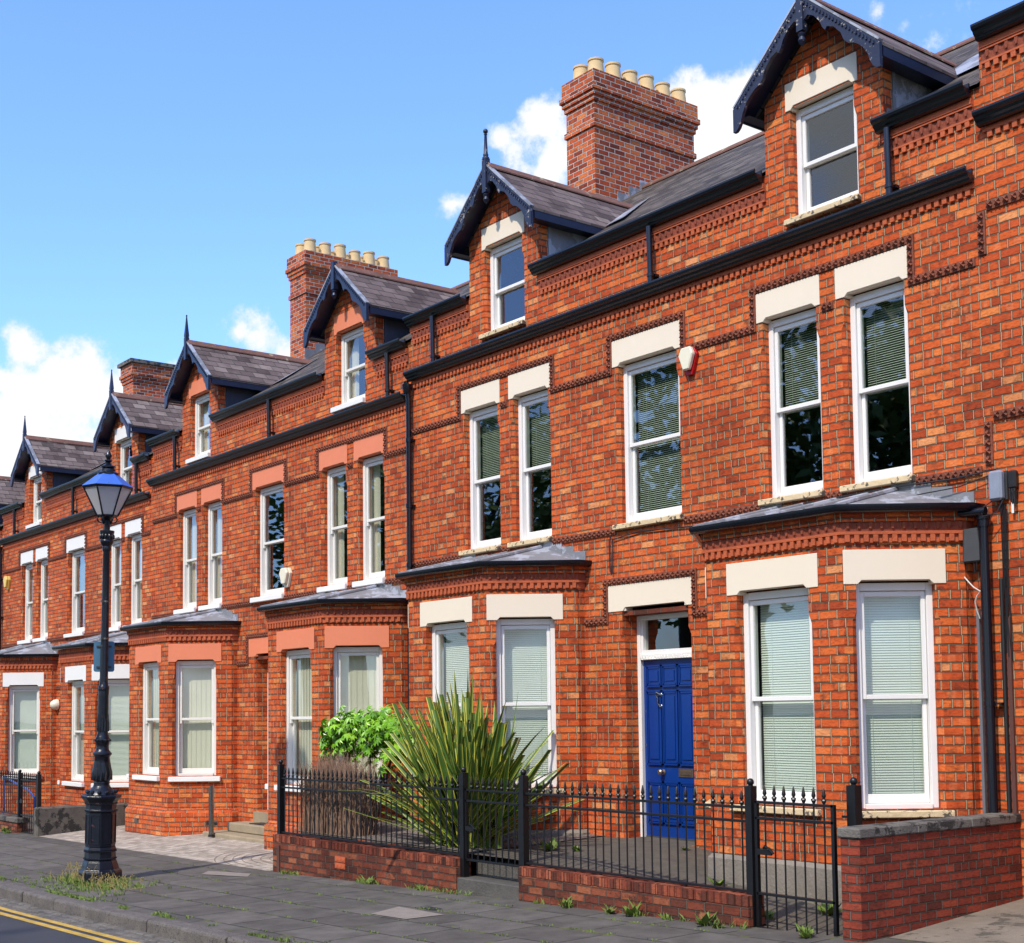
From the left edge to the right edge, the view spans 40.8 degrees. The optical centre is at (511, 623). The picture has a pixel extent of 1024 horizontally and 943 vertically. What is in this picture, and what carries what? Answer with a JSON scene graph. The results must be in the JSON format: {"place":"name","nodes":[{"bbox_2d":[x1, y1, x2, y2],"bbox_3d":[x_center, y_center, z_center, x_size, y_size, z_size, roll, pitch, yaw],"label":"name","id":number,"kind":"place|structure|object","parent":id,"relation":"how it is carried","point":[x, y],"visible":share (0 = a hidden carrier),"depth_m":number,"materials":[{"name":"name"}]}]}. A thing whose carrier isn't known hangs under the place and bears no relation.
{"place":"outdoors","nodes":[
{"label":"outdoors","id":0,"kind":"place"},
{"bbox_2d":[16,813,33,834],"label":"garden path","id":1,"kind":"structure","parent":0,"point":[30,824],"depth_m":29.27,"materials":[{"name":"concrete"}]},
{"bbox_2d":[3,777,34,813],"bbox_3d":[-10.560,3.793,29.513,0.097,0.942,3.159,2,-4,-31],"label":"handrail","id":2,"kind":"object","parent":1,"relation":"on","point":[23,787],"visible":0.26,"depth_m":30.00,"materials":[{"name":"blue metal"}]},
{"bbox_2d":[36,771,41,806],"bbox_3d":[-9.284,3.543,26.975,0.076,1.279,0.076,2,-5,-38],"label":"gate post","id":3,"kind":"object","parent":1,"relation":"on","point":[38,787],"visible":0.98,"depth_m":26.97,"materials":[{"name":"black metal"}]},
{"bbox_2d":[19,772,35,833],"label":"garden gate","id":4,"kind":"structure","parent":3,"relation":"attached to","point":[33,779],"depth_m":27.48,"materials":[{"name":"black metal"}]},
{"bbox_2d":[0,358,402,814],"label":"terraced house","id":5,"kind":"structure","parent":1,"relation":"on","point":[47,646],"depth_m":32.27,"materials":[{"name":"brick"}]},
{"bbox_2d":[3,576,10,589],"bbox_3d":[-13.079,-1.035,35.597,0.114,0.347,0.293,2,-5,-38],"label":"alarm box","id":6,"kind":"object","parent":5,"relation":"attached to","point":[6,581],"visible":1,"depth_m":35.52,"materials":[{"name":"yellow plastic"}]},
{"bbox_2d":[2,672,43,778],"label":"window","id":7,"kind":"structure","parent":5,"relation":"in","point":[28,696],"depth_m":32.74,"materials":[{"name":"white glass"}]},
{"bbox_2d":[17,550,32,644],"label":"window","id":8,"kind":"structure","parent":5,"relation":"in","point":[26,557],"depth_m":34.79,"materials":[{"name":"white glass"}]},
{"bbox_2d":[25,466,41,529],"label":"window","id":9,"kind":"structure","parent":5,"relation":"in","point":[37,521],"depth_m":34.54,"materials":[{"name":"white glass"}]},
{"bbox_2d":[32,545,47,642],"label":"window","id":10,"kind":"structure","parent":5,"relation":"in","point":[41,553],"depth_m":33.94,"materials":[{"name":"white glass"}]},
{"bbox_2d":[50,699,58,709],"bbox_3d":[-10.812,1.925,32.444,0.175,0.260,0.253,2,-5,-38],"label":"wall lamp","id":11,"kind":"object","parent":5,"relation":"attached to","point":[54,704],"visible":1,"depth_m":32.38,"materials":[{"name":"beige plastic"}]},
{"bbox_2d":[57,668,83,784],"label":"window","id":12,"kind":"structure","parent":5,"relation":"in","point":[58,782],"depth_m":29.72,"materials":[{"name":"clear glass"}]},
{"bbox_2d":[63,535,84,637],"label":"window","id":13,"kind":"structure","parent":5,"relation":"in","point":[76,543],"depth_m":32.24,"materials":[{"name":"white glass"}]},
{"bbox_2d":[62,665,85,786],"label":"window","id":14,"kind":"structure","parent":5,"relation":"in","point":[72,673],"depth_m":29.14,"materials":[{"name":"white glass"}]},
{"bbox_2d":[91,664,129,787],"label":"window","id":15,"kind":"structure","parent":5,"relation":"in","point":[121,671],"depth_m":28.30,"materials":[{"name":"white glass"}]},
{"bbox_2d":[109,523,121,631],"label":"window","id":16,"kind":"structure","parent":5,"relation":"in","point":[116,546],"depth_m":30.36,"materials":[{"name":"white glass"}]},
{"bbox_2d":[115,426,132,494],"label":"window","id":17,"kind":"structure","parent":5,"relation":"in","point":[120,433],"depth_m":30.15,"materials":[{"name":"white glass"}]},
{"bbox_2d":[122,517,141,626],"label":"window","id":18,"kind":"structure","parent":5,"relation":"in","point":[132,527],"depth_m":29.47,"materials":[{"name":"white glass"}]},
{"bbox_2d":[0,908,139,942],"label":"road","id":19,"kind":"structure","parent":0,"point":[13,930],"depth_m":14.80,"materials":[{"name":"grey asphalt"}]},
{"bbox_2d":[0,912,116,942],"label":"yellow line","id":20,"kind":"object","parent":19,"relation":"on","point":[59,928],"visible":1,"depth_m":15.12,"materials":[{"name":"paint"}]},
{"bbox_2d":[0,906,138,942],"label":"yellow line","id":21,"kind":"object","parent":19,"relation":"on","point":[72,926],"visible":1,"depth_m":15.25,"materials":[{"name":"paint"}]},
{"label":"gutter channel","id":22,"kind":"structure","parent":19,"relation":"on","visible":0},
{"bbox_2d":[0,896,184,942],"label":"channel setts","id":23,"kind":"structure","parent":22,"relation":"on","point":[101,927],"depth_m":15.50,"materials":[{"name":"stone"}]},
{"bbox_2d":[40,825,272,870],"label":"forecourt","id":24,"kind":"structure","parent":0,"point":[199,847],"depth_m":22.90,"materials":[{"name":"beige stone"}]},
{"bbox_2d":[208,785,213,836],"bbox_3d":[-5.280,3.296,24.143,0.110,0.910,0.107,2,-5,-38],"label":"bollard","id":25,"kind":"object","parent":24,"relation":"on","point":[211,811],"visible":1,"depth_m":24.11,"materials":[{"name":"metal"}]},
{"bbox_2d":[202,812,267,842],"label":"door steps","id":26,"kind":"structure","parent":24,"relation":"on","point":[250,831],"depth_m":23.96,"materials":[{"name":"stone"}]},
{"bbox_2d":[214,847,272,865],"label":"sett joints","id":27,"kind":"object","parent":24,"relation":"on","point":[244,856],"visible":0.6,"depth_m":20.87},
{"bbox_2d":[120,238,814,849],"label":"terraced house","id":28,"kind":"structure","parent":24,"relation":"on","point":[306,438],"depth_m":24.58,"materials":[{"name":"brick"}]},
{"bbox_2d":[126,649,156,778],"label":"window","id":29,"kind":"structure","parent":28,"relation":"in","point":[127,775],"depth_m":26.82,"materials":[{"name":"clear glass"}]},
{"bbox_2d":[132,645,160,780],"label":"window","id":30,"kind":"structure","parent":28,"relation":"in","point":[143,655],"depth_m":26.18,"materials":[{"name":"white glass"}]},
{"bbox_2d":[173,490,196,614],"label":"window","id":31,"kind":"structure","parent":28,"relation":"in","point":[187,501],"depth_m":27.43,"materials":[{"name":"white glass"}]},
{"bbox_2d":[168,643,220,781],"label":"window","id":32,"kind":"structure","parent":28,"relation":"in","point":[195,680],"depth_m":25.31,"materials":[{"name":"white glass"}]},
{"bbox_2d":[185,378,210,464],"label":"window","id":33,"kind":"structure","parent":28,"relation":"in","point":[198,386],"depth_m":27.16,"materials":[{"name":"white glass"}]},
{"bbox_2d":[198,483,222,610],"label":"window","id":34,"kind":"structure","parent":28,"relation":"in","point":[210,494],"depth_m":26.53,"materials":[{"name":"white glass"}]},
{"bbox_2d":[250,464,284,602],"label":"window","id":35,"kind":"structure","parent":28,"relation":"in","point":[273,475],"depth_m":24.80,"materials":[{"name":"white glass"}]},
{"bbox_2d":[265,649,298,788],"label":"window","id":36,"kind":"structure","parent":28,"relation":"in","point":[266,785],"depth_m":22.52,"materials":[{"name":"white glass"}]},
{"bbox_2d":[279,568,291,587],"bbox_3d":[-3.917,-0.784,23.770,0.114,0.330,0.293,2,-5,-38],"label":"alarm box","id":37,"kind":"object","parent":28,"relation":"attached to","point":[285,574],"visible":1,"depth_m":23.70,"materials":[{"name":"beige plastic"}]},
{"bbox_2d":[274,628,313,792],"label":"window","id":38,"kind":"structure","parent":28,"relation":"in","point":[299,638],"depth_m":21.71,"materials":[{"name":"white glass"}]},
{"bbox_2d":[317,444,347,592],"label":"window","id":39,"kind":"structure","parent":28,"relation":"in","point":[336,456],"depth_m":22.95,"materials":[{"name":"white glass"}]},
{"bbox_2d":[330,306,365,413],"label":"window","id":40,"kind":"structure","parent":28,"relation":"in","point":[350,367],"depth_m":22.72,"materials":[{"name":"white glass"}]},
{"bbox_2d":[325,626,389,792],"bbox_3d":[-2.325,1.305,20.761,0.974,2.510,0.354,-1,-4,0],"label":"window","id":41,"kind":"structure","parent":28,"relation":"in","point":[358,671],"depth_m":20.82,"materials":[{"name":"white glass"}]},
{"bbox_2d":[352,432,385,587],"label":"window","id":42,"kind":"structure","parent":28,"relation":"in","point":[370,446],"depth_m":22.06,"materials":[{"name":"white glass"}]},
{"bbox_2d":[0,831,932,942],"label":"pavement","id":43,"kind":"structure","parent":0,"point":[31,856],"depth_m":14.66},
{"bbox_2d":[0,813,28,832],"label":"garden wall","id":44,"kind":"structure","parent":43,"relation":"on","point":[14,822],"depth_m":27.82,"materials":[{"name":"brick"}]},
{"bbox_2d":[0,770,21,816],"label":"railing","id":45,"kind":"object","parent":44,"relation":"on","point":[17,777],"visible":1,"depth_m":28.26,"materials":[{"name":"black metal"}]},
{"bbox_2d":[33,803,128,835],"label":"garden wall","id":46,"kind":"structure","parent":43,"relation":"on","point":[50,820],"depth_m":26.98,"materials":[{"name":"concrete"}]},
{"bbox_2d":[49,861,145,894],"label":"dry grass","id":47,"kind":"structure","parent":43,"relation":"on","point":[91,879],"depth_m":18.14,"materials":[{"name":"plant"}]},
{"bbox_2d":[77,450,132,883],"bbox_3d":[-5.593,0.601,18.855,0.656,5.985,0.675,2,-3,-38],"label":"street lamp","id":48,"kind":"object","parent":43,"relation":"on","point":[108,489],"visible":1,"depth_m":18.74,"materials":[{"name":"metal"}]},
{"bbox_2d":[94,641,114,671],"bbox_3d":[-5.604,0.458,18.879,0.274,0.420,0.126,0,-4,-14],"label":"road sign","id":49,"kind":"object","parent":48,"relation":"attached to","point":[97,645],"visible":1,"depth_m":18.93,"materials":[{"name":"blue metal"}]},
{"bbox_2d":[0,881,283,942],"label":"kerb","id":50,"kind":"structure","parent":43,"relation":"on","point":[185,932],"depth_m":15.01,"materials":[{"name":"stone"}]},
{"bbox_2d":[203,871,250,876],"bbox_3d":[-3.937,3.467,19.018,1.158,0.022,0.320,-3,-5,37],"label":"access cover","id":51,"kind":"object","parent":43,"relation":"on","point":[227,873],"visible":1,"depth_m":19.01,"materials":[{"name":"metal"}]},
{"bbox_2d":[273,833,470,892],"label":"garden wall","id":52,"kind":"structure","parent":43,"relation":"on","point":[336,859],"depth_m":17.28,"materials":[{"name":"brick"}]},
{"bbox_2d":[277,759,468,876],"bbox_3d":[-1.890,2.452,17.496,0.076,1.344,4.446,2,-5,-38],"label":"railing","id":53,"kind":"object","parent":52,"relation":"on","point":[462,782],"visible":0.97,"depth_m":17.35,"materials":[{"name":"black metal"}]},
{"bbox_2d":[464,776,519,867],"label":"garden gate","id":54,"kind":"structure","parent":53,"relation":"attached to","point":[469,827],"depth_m":15.39,"materials":[{"name":"black metal"}]},
{"bbox_2d":[371,906,443,918],"bbox_3d":[-1.040,2.988,14.233,0.680,0.028,0.950,2,-5,-38],"label":"access cover","id":55,"kind":"object","parent":43,"relation":"on","point":[402,912],"visible":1,"depth_m":14.15,"materials":[{"name":"metal"}]},
{"bbox_2d":[0,825,841,942],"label":"weeds","id":56,"kind":"object","parent":43,"relation":"on","point":[707,918],"visible":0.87,"depth_m":15.67,"materials":[{"name":"green plant"}]},
{"bbox_2d":[457,857,541,900],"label":"garden steps","id":57,"kind":"structure","parent":43,"relation":"on","point":[495,881],"depth_m":15.40,"materials":[{"name":"grey concrete"}]},
{"bbox_2d":[519,865,764,927],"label":"garden wall","id":58,"kind":"structure","parent":43,"relation":"on","point":[587,890],"depth_m":13.36,"materials":[{"name":"brick"}]},
{"bbox_2d":[518,769,756,926],"bbox_3d":[1.140,2.211,13.601,0.076,1.444,3.366,2,-5,-38],"label":"railing","id":59,"kind":"object","parent":58,"relation":"on","point":[526,805],"visible":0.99,"depth_m":13.41,"materials":[{"name":"black metal"}]},
{"bbox_2d":[754,785,839,936],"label":"garden gate","id":60,"kind":"structure","parent":59,"relation":"attached to","point":[766,850],"depth_m":11.91,"materials":[{"name":"black metal"}]},
{"bbox_2d":[837,812,1022,942],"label":"garden wall","id":61,"kind":"structure","parent":43,"relation":"on","point":[899,877],"depth_m":11.73,"materials":[{"name":"brick"}]},
{"bbox_2d":[841,777,862,825],"bbox_3d":[2.872,1.994,11.624,0.090,1.379,0.175,2,-5,-38],"label":"gate post","id":62,"kind":"object","parent":61,"relation":"on","point":[854,802],"visible":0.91,"depth_m":11.59,"materials":[{"name":"black metal"}]},
{"bbox_2d":[0,0,1022,476],"label":"sky","id":63,"kind":"structure","parent":0,"point":[162,162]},
{"bbox_2d":[291,831,842,931],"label":"garden path","id":64,"kind":"structure","parent":0,"point":[811,915],"depth_m":15.03,"materials":[{"name":"concrete"}]},
{"bbox_2d":[299,819,604,851],"bbox_3d":[-0.922,2.770,18.149,2.050,0.062,4.150,2,-5,-38],"label":"gravel bed","id":65,"kind":"object","parent":64,"relation":"on","point":[511,842],"visible":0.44,"depth_m":17.36,"materials":[{"name":"grey gravel"}]},
{"bbox_2d":[287,751,384,837],"bbox_3d":[-2.358,2.290,18.729,0.753,1.183,1.824,2,-5,-38],"label":"twiggy bush","id":66,"kind":"object","parent":65,"relation":"on","point":[339,767],"visible":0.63,"depth_m":18.47,"materials":[{"name":"brown plant"}]},
{"bbox_2d":[318,704,419,820],"bbox_3d":[-1.990,2.018,19.315,0.982,1.768,2.322,2,-5,-38],"label":"leafy shrub","id":67,"kind":"object","parent":65,"relation":"on","point":[374,729],"visible":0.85,"depth_m":19.07,"materials":[{"name":"green plant"}]},
{"bbox_2d":[344,672,583,849],"bbox_3d":[-0.537,1.643,17.053,3.038,2.170,3.328,-1,-4,9],"label":"flax plant","id":68,"kind":"object","parent":65,"relation":"on","point":[469,743],"visible":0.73,"depth_m":16.42,"materials":[{"name":"green plant"}]},
{"bbox_2d":[395,0,1005,908],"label":"terraced house","id":69,"kind":"structure","parent":64,"relation":"on","point":[803,270],"depth_m":15.83,"materials":[{"name":"brick"}]},
{"bbox_2d":[408,616,444,784],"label":"window","id":70,"kind":"structure","parent":69,"relation":"in","point":[408,616],"depth_m":19.57,"materials":[{"name":"white glass"}]},
{"bbox_2d":[420,596,471,723],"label":"window","id":71,"kind":"structure","parent":69,"relation":"in","point":[457,609],"depth_m":18.46,"materials":[{"name":"white glass"}]},
{"bbox_2d":[459,379,501,555],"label":"window","id":72,"kind":"structure","parent":69,"relation":"in","point":[487,394],"depth_m":19.73,"materials":[{"name":"white glass"}]},
{"bbox_2d":[479,211,525,340],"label":"window","id":73,"kind":"structure","parent":69,"relation":"in","point":[513,224],"depth_m":19.36,"materials":[{"name":"white glass"}]},
{"bbox_2d":[486,594,563,793],"bbox_3d":[0.175,0.902,17.559,0.974,2.533,0.356,-1,-4,0],"label":"window","id":74,"kind":"structure","parent":69,"relation":"in","point":[534,703],"depth_m":17.67,"materials":[{"name":"white glass"}]},
{"bbox_2d":[507,363,552,547],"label":"window","id":75,"kind":"structure","parent":69,"relation":"in","point":[535,379],"depth_m":18.84,"materials":[{"name":"white glass"}]},
{"bbox_2d":[612,320,682,530],"bbox_3d":[1.729,-2.378,16.839,0.362,2.398,1.210,2,-5,-38],"label":"window","id":76,"kind":"structure","parent":69,"relation":"in","point":[664,338],"depth_m":17.00,"materials":[{"name":"white glass"}]},
{"bbox_2d":[644,658,694,839],"bbox_3d":[1.926,1.529,16.657,0.138,2.181,0.950,2,-5,-38],"label":"door","id":77,"kind":"structure","parent":69,"relation":"in","point":[668,694],"depth_m":16.69,"materials":[{"name":"blue wood"}]},
{"bbox_2d":[678,346,698,375],"bbox_3d":[2.073,-3.076,16.163,0.114,0.322,0.255,2,-5,-38],"label":"alarm box","id":78,"kind":"object","parent":69,"relation":"attached to","point":[688,356],"visible":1,"depth_m":16.11,"materials":[{"name":"beige plastic"}]},
{"bbox_2d":[726,553,821,816],"bbox_3d":[2.687,0.624,13.765,0.356,2.533,1.195,2,-5,-38],"label":"window","id":79,"kind":"structure","parent":69,"relation":"in","point":[793,730],"depth_m":13.92,"materials":[{"name":"white glass"}]},
{"bbox_2d":[756,274,825,505],"bbox_3d":[3.116,-2.511,15.057,0.362,2.398,0.915,2,-5,-38],"label":"window","id":80,"kind":"structure","parent":69,"relation":"in","point":[803,294],"depth_m":15.21,"materials":[{"name":"white glass"}]},
{"bbox_2d":[609,469,995,573],"bbox_3d":[2.881,-1.030,15.050,0.031,0.522,5.457,2,-5,-38],"label":"cable","id":81,"kind":"object","parent":69,"relation":"attached to","point":[803,503],"visible":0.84,"depth_m":14.30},
{"bbox_2d":[784,51,861,226],"bbox_3d":[3.395,-5.164,14.802,0.325,1.603,1.000,2,-5,-38],"label":"window","id":82,"kind":"structure","parent":69,"relation":"in","point":[842,70],"depth_m":14.87,"materials":[{"name":"white glass"}]},
{"bbox_2d":[834,246,914,492],"bbox_3d":[3.801,-2.577,14.177,0.362,2.398,0.930,2,-5,-38],"label":"window","id":83,"kind":"structure","parent":69,"relation":"in","point":[889,267],"depth_m":14.31,"materials":[{"name":"white wood"}]},
{"bbox_2d":[843,549,954,817],"bbox_3d":[3.646,0.569,13.101,0.974,2.533,0.356,-1,-4,0],"label":"window","id":84,"kind":"structure","parent":69,"relation":"in","point":[929,565],"depth_m":13.18,"materials":[{"name":"white glass"}]},
{"bbox_2d":[916,475,987,494],"bbox_3d":[3.559,-1.194,14.128,0.075,0.260,3.155,2,-5,-37],"label":"cable","id":85,"kind":"object","parent":69,"relation":"attached to","point":[953,487],"visible":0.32,"depth_m":13.25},
{"bbox_2d":[963,528,979,572],"bbox_3d":[4.360,-0.683,13.014,0.178,0.431,0.090,-2,-4,24],"label":"utility box","id":86,"kind":"object","parent":69,"relation":"attached to","point":[970,545],"visible":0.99,"depth_m":12.98,"materials":[{"name":"grey plastic"}]},
{"bbox_2d":[964,577,979,618],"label":"cable","id":87,"kind":"object","parent":69,"relation":"attached to","point":[976,596],"visible":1,"depth_m":12.93,"materials":[{"name":"white plastic"}]},
{"bbox_2d":[976,610,987,813],"bbox_3d":[4.419,1.187,12.898,0.035,2.620,0.030,2,-5,-38],"label":"conduit","id":88,"kind":"object","parent":69,"relation":"attached to","point":[982,717],"visible":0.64,"depth_m":12.91,"materials":[{"name":"grey plastic"}]},
{"bbox_2d":[889,899,1023,942],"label":"side path","id":89,"kind":"structure","parent":0,"point":[1003,923],"depth_m":11.46,"materials":[{"name":"concrete"}]},
{"bbox_2d":[970,0,1023,898],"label":"terraced house","id":90,"kind":"structure","parent":89,"relation":"on","point":[998,116],"depth_m":12.91,"materials":[{"name":"brick"}]},
{"bbox_2d":[988,470,1008,500],"bbox_3d":[4.553,-1.286,12.879,0.109,0.280,0.155,2,-5,-38],"label":"utility box","id":91,"kind":"object","parent":90,"relation":"attached to","point":[998,485],"visible":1,"depth_m":12.84,"materials":[{"name":"grey plastic"}]},
{"bbox_2d":[981,498,1003,516],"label":"cable","id":92,"kind":"object","parent":91,"relation":"hanging from","point":[997,509],"visible":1,"depth_m":12.82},
{"bbox_2d":[1000,500,1005,635],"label":"cable","id":93,"kind":"object","parent":90,"relation":"attached to","point":[1002,563],"visible":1,"depth_m":12.84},
{"bbox_2d":[1001,504,1006,650],"bbox_3d":[4.594,-0.443,12.829,0.016,1.401,0.024,2,-5,-38],"label":"cable","id":94,"kind":"object","parent":90,"relation":"attached to","point":[1004,570],"visible":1,"depth_m":12.83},
{"bbox_2d":[1002,503,1007,652],"bbox_3d":[4.599,-0.423,12.821,0.016,1.402,0.023,2,-5,-38],"label":"cable","id":95,"kind":"object","parent":90,"relation":"attached to","point":[1004,568],"visible":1,"depth_m":12.83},
{"bbox_2d":[999,579,1011,812],"bbox_3d":[4.590,1.035,12.755,0.038,2.900,0.039,0,-4,-15],"label":"cable","id":96,"kind":"object","parent":90,"relation":"attached to","point":[1005,705],"visible":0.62,"depth_m":12.76,"materials":[{"name":"black plastic"}]},
{"bbox_2d":[1003,505,1008,641],"bbox_3d":[4.607,-0.402,12.810,0.017,1.406,0.032,2,-5,-38],"label":"cable","id":97,"kind":"object","parent":90,"relation":"attached to","point":[1006,577],"visible":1,"depth_m":12.80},
{"bbox_2d":[1004,510,1009,656],"bbox_3d":[4.610,-0.384,12.803,0.015,1.402,0.038,1,-4,-27],"label":"cable","id":98,"kind":"object","parent":90,"relation":"attached to","point":[1008,580],"visible":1,"depth_m":12.79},
{"bbox_2d":[1006,509,1012,658],"bbox_3d":[4.616,-0.364,12.794,0.014,1.404,0.048,2,-4,-30],"label":"cable","id":99,"kind":"object","parent":90,"relation":"attached to","point":[1007,586],"visible":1,"depth_m":12.78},
{"bbox_2d":[1007,617,1017,812],"bbox_3d":[4.635,1.212,12.711,0.029,2.540,0.040,2,-5,-38],"label":"conduit","id":100,"kind":"object","parent":90,"relation":"attached to","point":[1012,736],"visible":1,"depth_m":12.71,"materials":[{"name":"brown plastic"}]},
{"bbox_2d":[1008,470,1018,512],"bbox_3d":[4.657,-1.220,12.771,0.073,0.400,0.085,2,-5,-38],"label":"utility box","id":101,"kind":"object","parent":90,"relation":"attached to","point":[1013,483],"visible":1,"depth_m":12.75,"materials":[{"name":"black plastic"}]},
{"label":"garden path","id":102,"kind":"structure","parent":0,"visible":0},
{"bbox_2d":[0,463,139,770],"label":"terraced house","id":103,"kind":"structure","parent":102,"relation":"on","point":[15,493],"depth_m":37.33,"materials":[{"name":"brick"}]}
]}

